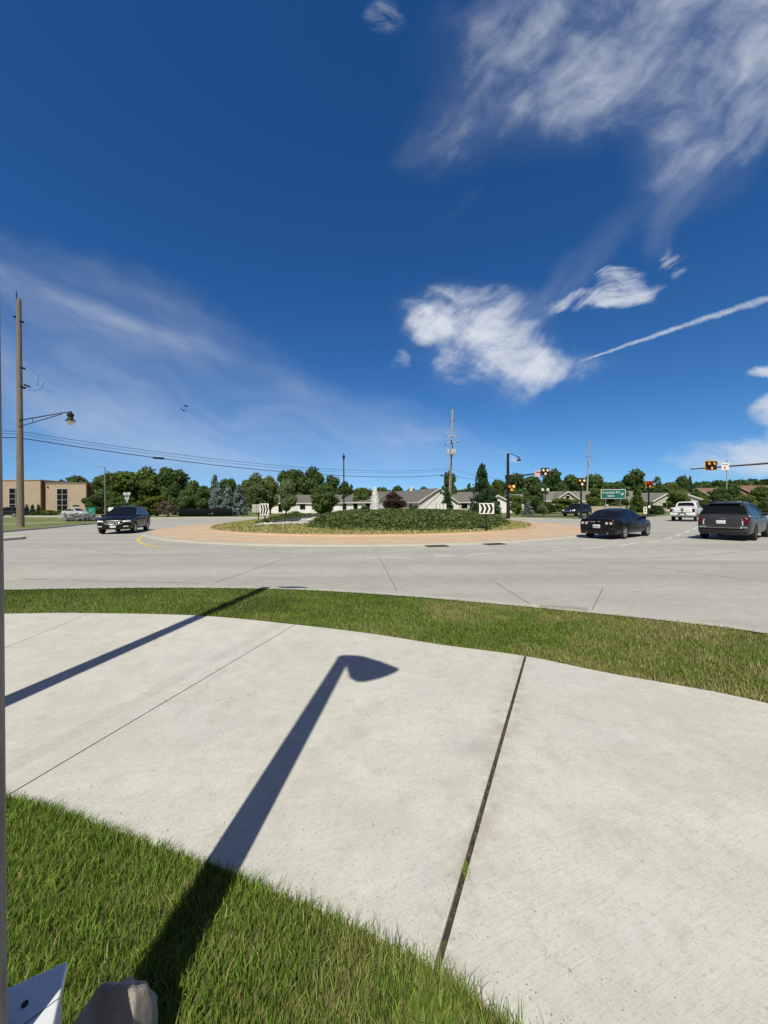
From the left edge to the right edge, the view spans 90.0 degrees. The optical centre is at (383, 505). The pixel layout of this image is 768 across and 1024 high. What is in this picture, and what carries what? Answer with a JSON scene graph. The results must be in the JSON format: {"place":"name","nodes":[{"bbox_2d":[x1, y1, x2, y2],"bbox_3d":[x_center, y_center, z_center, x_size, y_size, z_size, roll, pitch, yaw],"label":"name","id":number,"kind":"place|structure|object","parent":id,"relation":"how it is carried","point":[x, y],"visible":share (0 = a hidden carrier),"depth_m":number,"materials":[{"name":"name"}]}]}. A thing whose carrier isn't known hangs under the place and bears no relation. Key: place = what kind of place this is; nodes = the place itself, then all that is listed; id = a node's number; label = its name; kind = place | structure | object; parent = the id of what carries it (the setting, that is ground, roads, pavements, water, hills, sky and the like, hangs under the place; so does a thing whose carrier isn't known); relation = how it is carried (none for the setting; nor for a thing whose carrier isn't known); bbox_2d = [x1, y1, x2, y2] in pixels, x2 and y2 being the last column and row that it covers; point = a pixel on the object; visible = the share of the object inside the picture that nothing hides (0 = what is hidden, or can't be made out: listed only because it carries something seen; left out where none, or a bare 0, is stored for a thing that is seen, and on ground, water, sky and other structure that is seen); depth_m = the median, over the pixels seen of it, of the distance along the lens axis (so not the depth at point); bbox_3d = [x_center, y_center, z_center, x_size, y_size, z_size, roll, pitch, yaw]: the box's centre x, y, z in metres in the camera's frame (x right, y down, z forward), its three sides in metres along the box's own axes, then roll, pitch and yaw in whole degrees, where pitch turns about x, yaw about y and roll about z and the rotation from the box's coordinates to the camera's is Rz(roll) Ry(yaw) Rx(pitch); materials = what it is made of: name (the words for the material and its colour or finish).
{"place":"outdoors","nodes":[
{"label":"outdoors","id":0,"kind":"place"},
{"bbox_2d":[3,509,313,530],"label":"lawn","id":1,"kind":"structure","parent":0,"point":[9,523],"depth_m":47.36,"materials":[{"name":"green plant"}]},
{"bbox_2d":[13,291,43,526],"bbox_3d":[-29.224,-7.872,31.540,2.555,19.771,0.545,0,0,11],"label":"utility pole","id":2,"kind":"object","parent":1,"relation":"on","point":[20,510],"visible":1,"depth_m":31.57,"materials":[{"name":"brown wood"}]},
{"bbox_2d":[19,411,75,426],"bbox_3d":[-27.619,-7.116,31.411,4.716,1.224,0.760,0,0,0],"label":"street lamp","id":3,"kind":"object","parent":2,"relation":"attached to","point":[69,420],"visible":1,"depth_m":31.39,"materials":[{"name":"black metal"}]},
{"bbox_2d":[2,437,582,487],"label":"power cable","id":4,"kind":"object","parent":2,"relation":"attached to","point":[162,458],"visible":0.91,"depth_m":40.45,"materials":[{"name":"black plastic"}]},
{"bbox_2d":[25,432,567,483],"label":"power cable","id":5,"kind":"object","parent":2,"relation":"attached to","point":[248,462],"visible":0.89,"depth_m":43.12,"materials":[{"name":"black plastic"}]},
{"bbox_2d":[3,480,103,513],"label":"office building","id":6,"kind":"structure","parent":1,"relation":"on","point":[52,495],"depth_m":88.91,"materials":[{"name":"beige paint"}]},
{"bbox_2d":[57,488,67,510],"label":"window","id":7,"kind":"structure","parent":6,"relation":"in","point":[62,494],"depth_m":88.90,"materials":[{"name":"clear glass"}]},
{"bbox_2d":[62,513,98,520],"bbox_3d":[-34.709,1.287,44.028,4.067,0.964,0.945,0,0,0],"label":"stone bed","id":8,"kind":"object","parent":1,"relation":"on","point":[82,517],"visible":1,"depth_m":43.78,"materials":[{"name":"grey stone"}]},
{"bbox_2d":[81,495,101,513],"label":"broadleaf tree","id":9,"kind":"object","parent":1,"relation":"on","point":[92,501],"visible":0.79,"depth_m":73.39,"materials":[{"name":"green plant"}]},
{"bbox_2d":[89,473,111,513],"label":"broadleaf tree","id":10,"kind":"object","parent":1,"relation":"on","point":[98,488],"visible":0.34,"depth_m":82.14,"materials":[{"name":"green plant"}]},
{"bbox_2d":[103,497,135,512],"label":"broadleaf tree","id":11,"kind":"object","parent":1,"relation":"on","point":[119,501],"visible":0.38,"depth_m":68.78,"materials":[{"name":"green plant"}]},
{"bbox_2d":[101,471,146,502],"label":"broadleaf tree","id":12,"kind":"object","parent":1,"relation":"on","point":[119,483],"visible":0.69,"depth_m":73.51,"materials":[{"name":"green plant"}]},
{"bbox_2d":[134,465,163,500],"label":"broadleaf tree","id":13,"kind":"object","parent":1,"relation":"on","point":[151,487],"visible":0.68,"depth_m":76.44,"materials":[{"name":"green plant"}]},
{"bbox_2d":[143,495,167,515],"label":"broadleaf tree","id":14,"kind":"object","parent":1,"relation":"on","point":[153,502],"visible":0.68,"depth_m":65.21,"materials":[{"name":"green plant"}]},
{"bbox_2d":[155,500,176,516],"bbox_3d":[-35.011,0.408,61.970,3.237,2.788,3.191,0,0,-13],"label":"broadleaf tree","id":15,"kind":"object","parent":1,"relation":"on","point":[169,507],"visible":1,"depth_m":61.57,"materials":[{"name":"brown plant"}]},
{"bbox_2d":[157,467,190,514],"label":"broadleaf tree","id":16,"kind":"object","parent":1,"relation":"on","point":[175,482],"visible":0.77,"depth_m":74.85,"materials":[{"name":"green plant"}]},
{"bbox_2d":[175,488,198,512],"bbox_3d":[-33.388,-0.652,65.820,4.021,4.970,3.996,0,0,-5],"label":"broadleaf tree","id":17,"kind":"object","parent":1,"relation":"on","point":[184,500],"visible":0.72,"depth_m":64.96,"materials":[{"name":"green plant"}]},
{"bbox_2d":[191,487,210,508],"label":"broadleaf tree","id":18,"kind":"object","parent":1,"relation":"on","point":[202,496],"visible":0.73,"depth_m":65.84,"materials":[{"name":"green plant"}]},
{"bbox_2d":[178,508,231,515],"bbox_3d":[-29.791,1.066,64.043,8.977,1.500,0.185,0,0,0],"label":"screen fence","id":19,"kind":"object","parent":1,"relation":"on","point":[206,512],"visible":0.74,"depth_m":64.00,"materials":[{"name":"black fabric"}]},
{"bbox_2d":[208,488,222,513],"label":"spruce tree","id":20,"kind":"object","parent":1,"relation":"on","point":[215,502],"visible":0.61,"depth_m":65.14,"materials":[{"name":"green plant"}]},
{"bbox_2d":[218,478,236,501],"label":"broadleaf tree","id":21,"kind":"object","parent":1,"relation":"on","point":[225,482],"visible":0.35,"depth_m":90.87,"materials":[{"name":"green plant"}]},
{"bbox_2d":[221,486,236,515],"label":"spruce tree","id":22,"kind":"object","parent":1,"relation":"on","point":[227,501],"visible":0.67,"depth_m":65.58,"materials":[{"name":"green plant"}]},
{"bbox_2d":[232,484,248,515],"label":"spruce tree","id":23,"kind":"object","parent":1,"relation":"on","point":[239,500],"visible":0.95,"depth_m":66.55,"materials":[{"name":"green plant"}]},
{"bbox_2d":[244,472,272,514],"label":"broadleaf tree","id":24,"kind":"object","parent":1,"relation":"on","point":[258,492],"visible":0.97,"depth_m":73.07,"materials":[{"name":"green plant"}]},
{"bbox_2d":[264,475,278,513],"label":"broadleaf tree","id":25,"kind":"object","parent":1,"relation":"on","point":[272,485],"visible":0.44,"depth_m":76.11,"materials":[{"name":"green plant"}]},
{"bbox_2d":[278,478,297,512],"bbox_3d":[-15.809,-1.434,63.129,3.125,6.382,3.558,0,0,2],"label":"broadleaf tree","id":26,"kind":"object","parent":1,"relation":"on","point":[288,498],"visible":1,"depth_m":62.31,"materials":[{"name":"green plant"}]},
{"bbox_2d":[276,469,312,494],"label":"broadleaf tree","id":27,"kind":"object","parent":1,"relation":"on","point":[297,478],"visible":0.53,"depth_m":102.17,"materials":[{"name":"green plant"}]},
{"bbox_2d":[271,495,342,512],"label":"house","id":28,"kind":"structure","parent":1,"relation":"on","point":[304,504],"depth_m":87.18,"materials":[{"name":"white paint"}]},
{"bbox_2d":[302,465,331,494],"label":"broadleaf tree","id":29,"kind":"object","parent":1,"relation":"on","point":[315,479],"visible":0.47,"depth_m":104.48,"materials":[{"name":"green plant"}]},
{"bbox_2d":[309,482,339,513],"bbox_3d":[-9.514,-1.041,62.034,4.940,5.501,4.908,0,0,-23],"label":"broadleaf tree","id":30,"kind":"object","parent":1,"relation":"on","point":[324,499],"visible":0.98,"depth_m":60.97,"materials":[{"name":"green plant"}]},
{"bbox_2d":[325,474,340,494],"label":"broadleaf tree","id":31,"kind":"object","parent":1,"relation":"on","point":[333,481],"visible":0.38,"depth_m":110.90,"materials":[{"name":"green plant"}]},
{"bbox_2d":[338,481,352,497],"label":"broadleaf tree","id":32,"kind":"object","parent":1,"relation":"on","point":[348,490],"visible":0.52,"depth_m":112.93,"materials":[{"name":"green plant"}]},
{"bbox_2d":[352,487,371,500],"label":"broadleaf tree","id":33,"kind":"object","parent":1,"relation":"on","point":[362,493],"visible":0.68,"depth_m":79.15,"materials":[{"name":"green plant"}]},
{"bbox_2d":[338,491,400,510],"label":"house","id":34,"kind":"structure","parent":1,"relation":"on","point":[350,503],"depth_m":78.83,"materials":[{"name":"white"}]},
{"bbox_2d":[382,492,406,508],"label":"plum tree","id":35,"kind":"object","parent":1,"relation":"on","point":[393,501],"visible":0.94,"depth_m":65.23,"materials":[{"name":"purple plant"}]},
{"bbox_2d":[6,788,538,1023],"bbox_3d":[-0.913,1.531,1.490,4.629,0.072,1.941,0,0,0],"label":"lawn grass","id":36,"kind":"structure","parent":0,"point":[91,850],"depth_m":1.38,"materials":[{"name":"green plant"}]},
{"bbox_2d":[0,325,67,1023],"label":"lamp post","id":37,"kind":"object","parent":36,"relation":"on","point":[36,999],"visible":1,"depth_m":0.77,"materials":[{"name":"grey metal"}]},
{"bbox_2d":[74,976,157,1023],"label":"boulder","id":38,"kind":"object","parent":36,"relation":"on","point":[129,1000],"visible":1,"depth_m":1.03,"materials":[{"name":"grey stone"}]},
{"bbox_2d":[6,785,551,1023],"bbox_3d":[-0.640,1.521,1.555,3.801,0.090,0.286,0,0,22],"label":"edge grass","id":39,"kind":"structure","parent":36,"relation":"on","point":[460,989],"depth_m":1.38,"materials":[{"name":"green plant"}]},
{"bbox_2d":[151,521,580,543],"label":"apron paving","id":40,"kind":"structure","parent":0,"point":[202,532],"depth_m":19.44,"materials":[{"name":"concrete"}]},
{"bbox_2d":[207,523,535,536],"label":"island kerb","id":41,"kind":"structure","parent":40,"relation":"on","point":[209,528],"depth_m":20.29,"materials":[{"name":"concrete"}]},
{"bbox_2d":[212,521,525,533],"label":"island soil","id":42,"kind":"structure","parent":0,"point":[397,532],"depth_m":20.98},
{"bbox_2d":[254,517,316,525],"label":"edging stones","id":43,"kind":"object","parent":42,"relation":"on","point":[303,520],"visible":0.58,"depth_m":24.06,"materials":[{"name":"white stone"}]},
{"bbox_2d":[255,511,318,522],"bbox_3d":[-6.811,0.785,29.096,1.397,0.894,7.501,0,0,27],"label":"juniper hedge","id":44,"kind":"object","parent":42,"relation":"on","point":[294,514],"visible":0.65,"depth_m":27.97,"materials":[{"name":"green plant"}]},
{"bbox_2d":[211,518,531,533],"bbox_3d":[-0.887,1.103,27.027,24.861,0.744,14.510,0,0,0],"label":"island groundcover","id":45,"kind":"object","parent":42,"relation":"on","point":[236,526],"visible":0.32,"depth_m":22.26,"materials":[{"name":"green plant"}]},
{"bbox_2d":[370,487,379,509],"bbox_3d":[-0.751,-0.275,32.200,2.600,2.678,2.600,0,0,0],"label":"fountain","id":46,"kind":"object","parent":42,"relation":"on","point":[374,502],"visible":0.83,"depth_m":32.02,"materials":[{"name":"liquid"}]},
{"bbox_2d":[305,508,510,530],"bbox_3d":[2.228,0.758,30.311,14.446,1.300,19.462,0,0,0],"label":"juniper cover","id":47,"kind":"object","parent":42,"relation":"on","point":[403,519],"visible":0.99,"depth_m":22.66,"materials":[{"name":"green plant"}]},
{"bbox_2d":[479,503,493,530],"bbox_3d":[5.794,0.692,21.719,0.860,1.711,0.102,0,0,-4],"label":"chevron sign","id":48,"kind":"object","parent":42,"relation":"on","point":[486,508],"visible":0.92,"depth_m":21.67,"materials":[{"name":"white metal"}]},
{"bbox_2d":[0,0,767,490],"label":"sky","id":49,"kind":"structure","parent":0,"point":[319,231],"materials":[{"name":"blue"}]},
{"bbox_2d":[3,516,767,629],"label":"road","id":50,"kind":"structure","parent":0,"point":[729,586],"depth_m":10.43,"materials":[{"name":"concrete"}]},
{"bbox_2d":[97,505,149,533],"bbox_3d":[-17.703,0.868,26.304,2.240,1.822,4.795,0,0,-17],"label":"suv","id":51,"kind":"object","parent":50,"relation":"on","point":[131,518],"visible":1,"depth_m":25.11,"materials":[{"name":"black paint"}]},
{"bbox_2d":[3,517,267,532],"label":"lawn kerb","id":52,"kind":"structure","parent":50,"relation":"on","point":[96,523],"depth_m":36.62,"materials":[{"name":"concrete"}]},
{"bbox_2d":[143,521,585,546],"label":"apron kerb","id":53,"kind":"structure","parent":50,"relation":"on","point":[148,534],"depth_m":16.79,"materials":[{"name":"concrete"}]},
{"bbox_2d":[4,586,767,633],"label":"kerb","id":54,"kind":"structure","parent":50,"relation":"on","point":[537,606],"depth_m":6.47,"materials":[{"name":"concrete"}]},
{"bbox_2d":[539,604,589,610],"bbox_3d":[2.705,1.578,5.781,0.671,0.113,0.181,0,0,16],"label":"curb inlet","id":55,"kind":"object","parent":54,"relation":"in","point":[566,607],"visible":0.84,"depth_m":5.76,"materials":[{"name":"concrete"}]},
{"bbox_2d":[40,545,763,609],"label":"road joints","id":56,"kind":"object","parent":50,"relation":"on","point":[384,567],"visible":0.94,"depth_m":8.99,"materials":[{"name":"grey"}]},
{"bbox_2d":[505,453,555,518],"bbox_3d":[17.839,-2.525,46.937,5.864,8.151,1.456,0,0,28],"label":"signal mast","id":57,"kind":"object","parent":50,"relation":"on","point":[541,473],"visible":1,"depth_m":47.78,"materials":[{"name":"black metal"}]},
{"bbox_2d":[366,527,697,557],"bbox_3d":[12.091,1.609,19.140,28.544,0.001,3.117,0,0,-34],"label":"lane marking","id":58,"kind":"object","parent":50,"relation":"on","point":[551,550],"visible":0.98,"depth_m":14.16,"materials":[{"name":"white paint"}]},
{"bbox_2d":[313,588,767,630],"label":"gutter","id":59,"kind":"object","parent":50,"relation":"on","point":[535,604],"visible":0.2,"depth_m":6.08,"materials":[{"name":"concrete"}]},
{"bbox_2d":[580,508,650,538],"bbox_3d":[12.395,0.856,20.352,4.895,1.510,2.080,0,0,-37],"label":"sedan","id":60,"kind":"object","parent":50,"relation":"on","point":[622,523],"visible":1,"depth_m":19.16,"materials":[{"name":"black paint"}]},
{"bbox_2d":[670,501,702,520],"bbox_3d":[31.149,0.516,39.441,5.940,1.980,2.240,0,0,-44],"label":"pickup","id":61,"kind":"object","parent":50,"relation":"on","point":[690,509],"visible":0.88,"depth_m":37.82,"materials":[{"name":"white paint"}]},
{"bbox_2d":[690,461,767,469],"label":"signal mast","id":62,"kind":"object","parent":50,"relation":"on","point":[710,465],"visible":1,"depth_m":34.74,"materials":[{"name":"black metal"}]},
{"bbox_2d":[697,500,767,539],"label":"suv","id":63,"kind":"object","parent":50,"relation":"on","point":[749,519],"visible":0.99,"depth_m":17.85,"materials":[{"name":"grey paint"}]},
{"bbox_2d":[727,483,743,500],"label":"broadleaf tree","id":64,"kind":"object","parent":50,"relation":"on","point":[734,491],"visible":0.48,"depth_m":99.10,"materials":[{"name":"green plant"}]},
{"bbox_2d":[749,485,767,504],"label":"broadleaf tree","id":65,"kind":"object","parent":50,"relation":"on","point":[759,493],"visible":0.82,"depth_m":83.42,"materials":[{"name":"green plant"}]},
{"bbox_2d":[4,613,767,1023],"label":"sidewalk","id":66,"kind":"structure","parent":0,"point":[620,847],"depth_m":2.11,"materials":[{"name":"concrete"}]},
{"bbox_2d":[436,658,525,968],"bbox_3d":[-1.802,1.570,3.555,6.009,0.001,3.143,0,0,17],"label":"joint filler","id":67,"kind":"object","parent":66,"relation":"on","point":[447,932],"visible":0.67,"depth_m":1.78,"materials":[{"name":"black rubber"}]},
{"bbox_2d":[4,586,767,702],"bbox_3d":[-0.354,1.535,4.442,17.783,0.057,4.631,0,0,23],"label":"verge grass","id":68,"kind":"structure","parent":0,"point":[347,618],"depth_m":4.95,"materials":[{"name":"green plant"}]},
{"bbox_2d":[499,511,669,518],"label":"lawn","id":69,"kind":"structure","parent":0,"point":[667,513],"depth_m":57.84,"materials":[{"name":"green plant"}]},
{"bbox_2d":[395,487,458,509],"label":"house","id":70,"kind":"structure","parent":69,"relation":"on","point":[426,498],"depth_m":74.34,"materials":[{"name":"white"}]},
{"bbox_2d":[441,489,453,509],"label":"spruce tree","id":71,"kind":"object","parent":69,"relation":"on","point":[447,501],"visible":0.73,"depth_m":69.65,"materials":[{"name":"green plant"}]},
{"bbox_2d":[441,471,456,495],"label":"broadleaf tree","id":72,"kind":"object","parent":69,"relation":"on","point":[445,486],"visible":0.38,"depth_m":91.16,"materials":[{"name":"green plant"}]},
{"bbox_2d":[445,406,457,495],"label":"utility pole","id":73,"kind":"object","parent":69,"relation":"on","point":[451,451],"visible":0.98,"depth_m":73.81,"materials":[{"name":"grey wood"}]},
{"bbox_2d":[451,492,477,509],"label":"house","id":74,"kind":"structure","parent":69,"relation":"on","point":[463,499],"depth_m":88.42,"materials":[{"name":"white"}]},
{"bbox_2d":[468,462,495,512],"bbox_3d":[15.957,-2.684,62.892,4.239,8.985,4.342,0,0,-45],"label":"spruce tree","id":75,"kind":"object","parent":69,"relation":"on","point":[481,488],"visible":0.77,"depth_m":62.56,"materials":[{"name":"green plant"}]},
{"bbox_2d":[489,479,504,496],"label":"broadleaf tree","id":76,"kind":"object","parent":69,"relation":"on","point":[498,487],"visible":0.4,"depth_m":110.72,"materials":[{"name":"green plant"}]},
{"bbox_2d":[505,472,527,493],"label":"broadleaf tree","id":77,"kind":"object","parent":69,"relation":"on","point":[518,489],"visible":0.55,"depth_m":98.00,"materials":[{"name":"green plant"}]},
{"bbox_2d":[510,494,525,514],"bbox_3d":[21.411,-0.215,62.033,2.557,3.416,2.484,0,0,-34],"label":"broadleaf tree","id":78,"kind":"object","parent":69,"relation":"on","point":[516,507],"visible":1,"depth_m":61.44,"materials":[{"name":"green plant"}]},
{"bbox_2d":[523,484,547,513],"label":"broadleaf tree","id":79,"kind":"object","parent":69,"relation":"on","point":[536,497],"visible":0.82,"depth_m":68.97,"materials":[{"name":"green plant"}]},
{"bbox_2d":[524,476,549,493],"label":"broadleaf tree","id":80,"kind":"object","parent":69,"relation":"on","point":[534,480],"visible":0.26,"depth_m":106.25,"materials":[{"name":"green plant"}]},
{"bbox_2d":[542,468,567,490],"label":"broadleaf tree","id":81,"kind":"object","parent":69,"relation":"on","point":[554,480],"visible":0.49,"depth_m":113.99,"materials":[{"name":"green plant"}]},
{"bbox_2d":[551,498,579,511],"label":"broadleaf tree","id":82,"kind":"object","parent":69,"relation":"on","point":[561,503],"visible":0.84,"depth_m":68.86,"materials":[{"name":"green plant"}]},
{"bbox_2d":[553,491,583,511],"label":"house","id":83,"kind":"structure","parent":69,"relation":"on","point":[567,494],"depth_m":90.50,"materials":[{"name":"white"}]},
{"bbox_2d":[564,474,583,490],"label":"broadleaf tree","id":84,"kind":"object","parent":69,"relation":"on","point":[570,480],"visible":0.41,"depth_m":119.56,"materials":[{"name":"green plant"}]},
{"bbox_2d":[577,478,585,518],"bbox_3d":[22.424,-0.830,43.637,0.980,4.710,0.594,0,0,0],"label":"pedestal beacon","id":85,"kind":"object","parent":69,"relation":"on","point":[581,482],"visible":0.94,"depth_m":43.53,"materials":[{"name":"black metal"}]},
{"bbox_2d":[543,491,632,508],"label":"house","id":86,"kind":"structure","parent":69,"relation":"on","point":[575,493],"depth_m":95.95,"materials":[{"name":"white"}]},
{"bbox_2d":[582,473,606,490],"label":"broadleaf tree","id":87,"kind":"object","parent":69,"relation":"on","point":[596,481],"visible":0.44,"depth_m":122.14,"materials":[{"name":"green plant"}]},
{"bbox_2d":[585,487,604,505],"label":"broadleaf tree","id":88,"kind":"object","parent":69,"relation":"on","point":[593,498],"visible":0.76,"depth_m":81.13,"materials":[{"name":"green plant"}]},
{"bbox_2d":[601,489,625,508],"bbox_3d":[34.629,-0.533,58.051,3.620,3.979,0.178,0,0,3],"label":"guide sign","id":89,"kind":"object","parent":69,"relation":"on","point":[620,494],"visible":1,"depth_m":57.97,"materials":[{"name":"metal"}]},
{"bbox_2d":[603,491,632,508],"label":"broadleaf tree","id":90,"kind":"object","parent":69,"relation":"on","point":[626,502],"visible":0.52,"depth_m":70.93,"materials":[{"name":"green plant"}]},
{"bbox_2d":[613,468,650,492],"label":"broadleaf tree","id":91,"kind":"object","parent":69,"relation":"on","point":[631,479],"visible":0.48,"depth_m":116.29,"materials":[{"name":"green plant"}]},
{"bbox_2d":[628,485,644,512],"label":"spruce tree","id":92,"kind":"object","parent":69,"relation":"on","point":[637,500],"visible":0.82,"depth_m":75.58,"materials":[{"name":"green plant"}]},
{"bbox_2d":[636,505,669,514],"bbox_3d":[41.663,0.564,59.931,4.218,1.567,4.191,0,0,-26],"label":"broadleaf tree","id":93,"kind":"object","parent":69,"relation":"on","point":[656,509],"visible":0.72,"depth_m":59.01,"materials":[{"name":"green plant"}]},
{"bbox_2d":[641,493,670,510],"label":"house","id":94,"kind":"structure","parent":69,"relation":"on","point":[659,499],"depth_m":88.01,"materials":[{"name":"white"}]},
{"bbox_2d":[647,476,665,492],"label":"broadleaf tree","id":95,"kind":"object","parent":69,"relation":"on","point":[657,488],"visible":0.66,"depth_m":111.44,"materials":[{"name":"green plant"}]},
{"bbox_2d":[663,482,683,492],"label":"broadleaf tree","id":96,"kind":"object","parent":69,"relation":"on","point":[672,486],"visible":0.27,"depth_m":111.01,"materials":[{"name":"green plant"}]},
{"bbox_2d":[665,490,691,508],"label":"broadleaf tree","id":97,"kind":"object","parent":69,"relation":"on","point":[675,498],"visible":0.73,"depth_m":73.39,"materials":[{"name":"green plant"}]},
{"bbox_2d":[675,474,689,492],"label":"broadleaf tree","id":98,"kind":"object","parent":69,"relation":"on","point":[682,481],"visible":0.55,"depth_m":117.19,"materials":[{"name":"green plant"}]},
{"bbox_2d":[707,486,733,502],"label":"broadleaf tree","id":99,"kind":"object","parent":69,"relation":"on","point":[721,494],"visible":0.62,"depth_m":98.85,"materials":[{"name":"green plant"}]},
{"bbox_2d":[692,478,767,488],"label":"woods","id":100,"kind":"object","parent":69,"relation":"on","point":[714,484],"visible":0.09,"depth_m":212.05,"materials":[{"name":"green plant"}]},
{"bbox_2d":[529,515,656,516],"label":"drive","id":101,"kind":"structure","parent":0,"point":[574,516],"depth_m":51.86,"materials":[{"name":"concrete"}]},
{"bbox_2d":[562,503,591,515],"bbox_3d":[26.373,0.507,52.491,4.930,1.755,2.200,0,0,-37],"label":"suv","id":102,"kind":"object","parent":101,"relation":"on","point":[574,509],"visible":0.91,"depth_m":51.77,"materials":[{"name":"blue paint"}]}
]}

